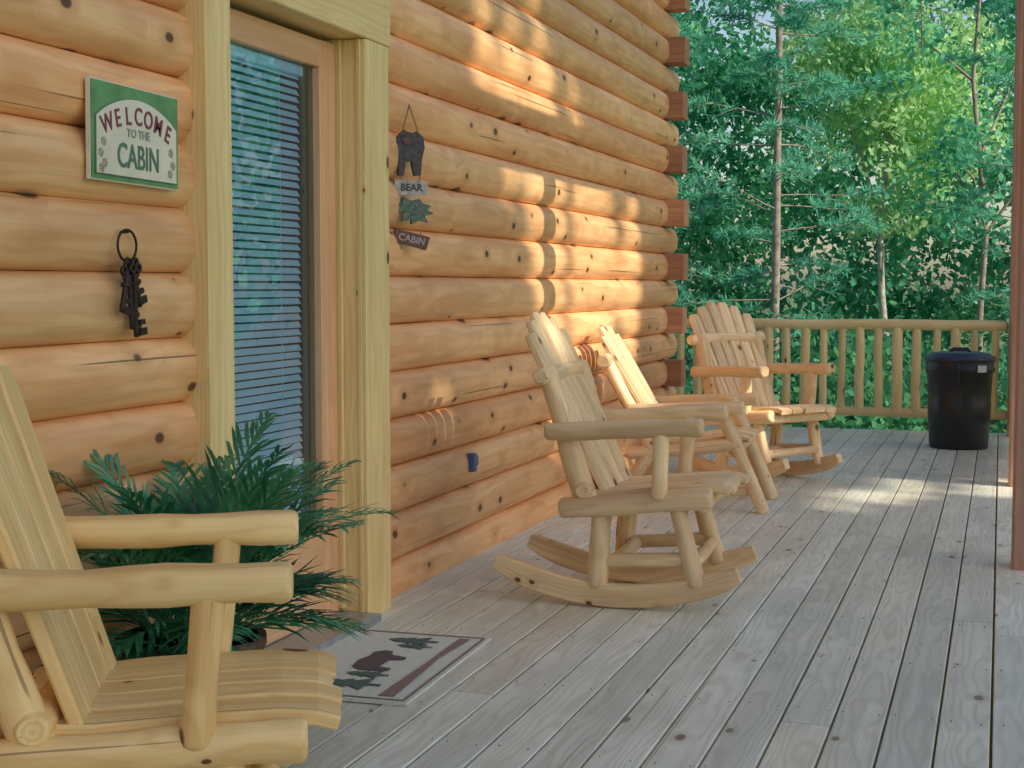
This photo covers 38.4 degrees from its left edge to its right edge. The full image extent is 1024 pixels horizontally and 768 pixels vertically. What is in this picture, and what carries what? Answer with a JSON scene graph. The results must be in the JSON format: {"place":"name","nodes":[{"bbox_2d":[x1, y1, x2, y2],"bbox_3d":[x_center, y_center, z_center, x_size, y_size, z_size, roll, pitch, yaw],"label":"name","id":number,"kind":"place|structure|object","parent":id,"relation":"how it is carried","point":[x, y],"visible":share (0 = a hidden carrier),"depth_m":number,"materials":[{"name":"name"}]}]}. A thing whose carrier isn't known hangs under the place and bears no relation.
{"place":"outdoors","nodes":[
{"label":"outdoors","id":0,"kind":"place"},
{"bbox_2d":[8,0,1015,292],"label":"sky","id":1,"kind":"structure","parent":0,"point":[948,284],"materials":[{"name":"white"}]},
{"bbox_2d":[311,292,1008,522],"bbox_3d":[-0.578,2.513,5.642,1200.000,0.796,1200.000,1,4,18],"label":"ground","id":2,"kind":"structure","parent":0,"point":[791,301],"depth_m":91.87,"materials":[{"name":"green plant"}]},
{"bbox_2d":[280,425,1023,767],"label":"wooden deck","id":3,"kind":"structure","parent":2,"relation":"on","point":[868,613],"depth_m":4.94,"materials":[{"name":"grey wood"}]},
{"bbox_2d":[0,365,342,767],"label":"rocking chair","id":4,"kind":"object","parent":3,"relation":"on","point":[81,697],"visible":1,"depth_m":2.70,"materials":[{"name":"brown wood"}]},
{"bbox_2d":[32,408,402,673],"bbox_3d":[-0.839,0.521,3.780,1.071,0.874,1.011,1,4,18],"label":"potted palm","id":5,"kind":"object","parent":3,"relation":"on","point":[165,633],"visible":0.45,"depth_m":3.75,"materials":[{"name":"green plant"}]},
{"bbox_2d":[0,0,689,738],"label":"log cabin","id":6,"kind":"object","parent":3,"relation":"on","point":[304,296],"visible":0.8,"depth_m":5.26,"materials":[{"name":"brown wood"}]},
{"bbox_2d":[85,76,177,190],"bbox_3d":[-1.001,-0.658,3.906,0.022,0.256,0.417,1,3,18],"label":"welcome sign","id":7,"kind":"object","parent":6,"relation":"attached to","point":[131,135],"visible":1,"depth_m":3.87,"materials":[{"name":"green wood"}]},
{"bbox_2d":[116,228,147,336],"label":"hanging keys","id":8,"kind":"object","parent":6,"relation":"attached to","point":[130,270],"visible":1,"depth_m":3.89,"materials":[{"name":"metal"}]},
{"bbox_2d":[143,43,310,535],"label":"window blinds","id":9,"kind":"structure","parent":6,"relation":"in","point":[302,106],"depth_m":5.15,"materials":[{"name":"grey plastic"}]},
{"bbox_2d":[393,104,433,249],"bbox_3d":[-0.381,-0.800,5.689,0.166,0.560,0.026,-2,4,-24],"label":"hanging bear sign","id":10,"kind":"object","parent":6,"relation":"attached to","point":[411,147],"visible":1,"depth_m":5.68,"materials":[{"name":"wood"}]},
{"bbox_2d":[321,629,491,705],"bbox_3d":[-0.434,0.890,4.693,0.520,0.012,0.820,1,4,16],"label":"door mat","id":11,"kind":"object","parent":3,"relation":"on","point":[396,668],"depth_m":4.69,"materials":[{"name":"fabric"}]},
{"bbox_2d":[493,312,757,608],"bbox_3d":[0.455,0.273,5.729,0.952,1.106,0.698,1,4,16],"label":"rocking chair","id":12,"kind":"object","parent":3,"relation":"on","point":[584,429],"visible":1,"depth_m":5.52,"materials":[{"name":"brown wood"}]},
{"bbox_2d":[596,323,777,513],"bbox_3d":[0.968,0.174,8.172,0.976,1.015,0.712,1,4,15],"label":"log lounge chair","id":13,"kind":"object","parent":3,"relation":"on","point":[616,363],"visible":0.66,"depth_m":7.98,"materials":[{"name":"brown wood"}]},
{"bbox_2d":[678,302,842,476],"bbox_3d":[1.546,0.038,9.251,0.690,1.104,0.952,-3,5,-38],"label":"rocking chair","id":14,"kind":"object","parent":3,"relation":"on","point":[725,341],"visible":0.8,"depth_m":9.24,"materials":[{"name":"brown wood"}]},
{"bbox_2d":[676,318,1007,419],"bbox_3d":[1.102,-0.175,12.861,6.136,0.816,0.099,1,4,19],"label":"log railing","id":15,"kind":"object","parent":3,"relation":"on","point":[897,327],"visible":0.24,"depth_m":12.19,"materials":[{"name":"brown wood"}]},
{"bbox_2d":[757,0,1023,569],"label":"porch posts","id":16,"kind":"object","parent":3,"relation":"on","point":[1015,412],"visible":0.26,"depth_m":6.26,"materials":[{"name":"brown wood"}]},
{"bbox_2d":[924,347,996,449],"bbox_3d":[3.345,0.100,10.985,0.515,0.750,0.517,-1,4,-16],"label":"trash can","id":17,"kind":"object","parent":3,"relation":"on","point":[959,382],"visible":1,"depth_m":10.80,"materials":[{"name":"black plastic"}]},
{"bbox_2d":[666,21,713,205],"bbox_3d":[1.173,-3.815,27.851,4.833,9.714,4.088,-1,4,-20],"label":"broadleaf tree","id":18,"kind":"object","parent":2,"relation":"on","point":[699,28],"depth_m":26.68,"materials":[{"name":"green plant"}]},
{"bbox_2d":[665,10,741,393],"bbox_3d":[1.918,-4.266,23.172,3.540,11.229,3.462,1,4,18],"label":"pine tree","id":19,"kind":"object","parent":2,"relation":"on","point":[692,36],"visible":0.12,"depth_m":22.95,"materials":[{"name":"green plant"}]},
{"bbox_2d":[664,0,890,425],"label":"pine tree","id":20,"kind":"object","parent":2,"relation":"on","point":[775,59],"visible":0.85,"depth_m":19.76,"materials":[{"name":"green plant"}]},
{"bbox_2d":[667,297,1008,433],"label":"undergrowth","id":21,"kind":"object","parent":2,"relation":"on","point":[879,423],"visible":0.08,"depth_m":18.65,"materials":[{"name":"green plant"}]},
{"bbox_2d":[665,0,1015,422],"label":"distant trees","id":22,"kind":"object","parent":2,"relation":"on","point":[710,78],"visible":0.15,"depth_m":30.74,"materials":[{"name":"green plant"}]},
{"bbox_2d":[770,0,1000,381],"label":"broadleaf tree","id":23,"kind":"object","parent":2,"relation":"on","point":[899,129],"visible":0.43,"depth_m":26.12,"materials":[{"name":"green plant"}]},
{"bbox_2d":[764,0,1012,204],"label":"foliage","id":24,"kind":"object","parent":23,"relation":"attached to","point":[939,102],"visible":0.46,"depth_m":25.65,"materials":[{"name":"green plant"}]},
{"bbox_2d":[836,0,1015,351],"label":"broadleaf tree","id":25,"kind":"object","parent":2,"relation":"on","point":[971,132],"visible":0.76,"depth_m":23.66,"materials":[{"name":"green plant"}]},
{"bbox_2d":[913,0,1015,397],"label":"pine tree","id":26,"kind":"object","parent":2,"relation":"on","point":[975,59],"visible":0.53,"depth_m":21.10,"materials":[{"name":"green plant"}]}
]}

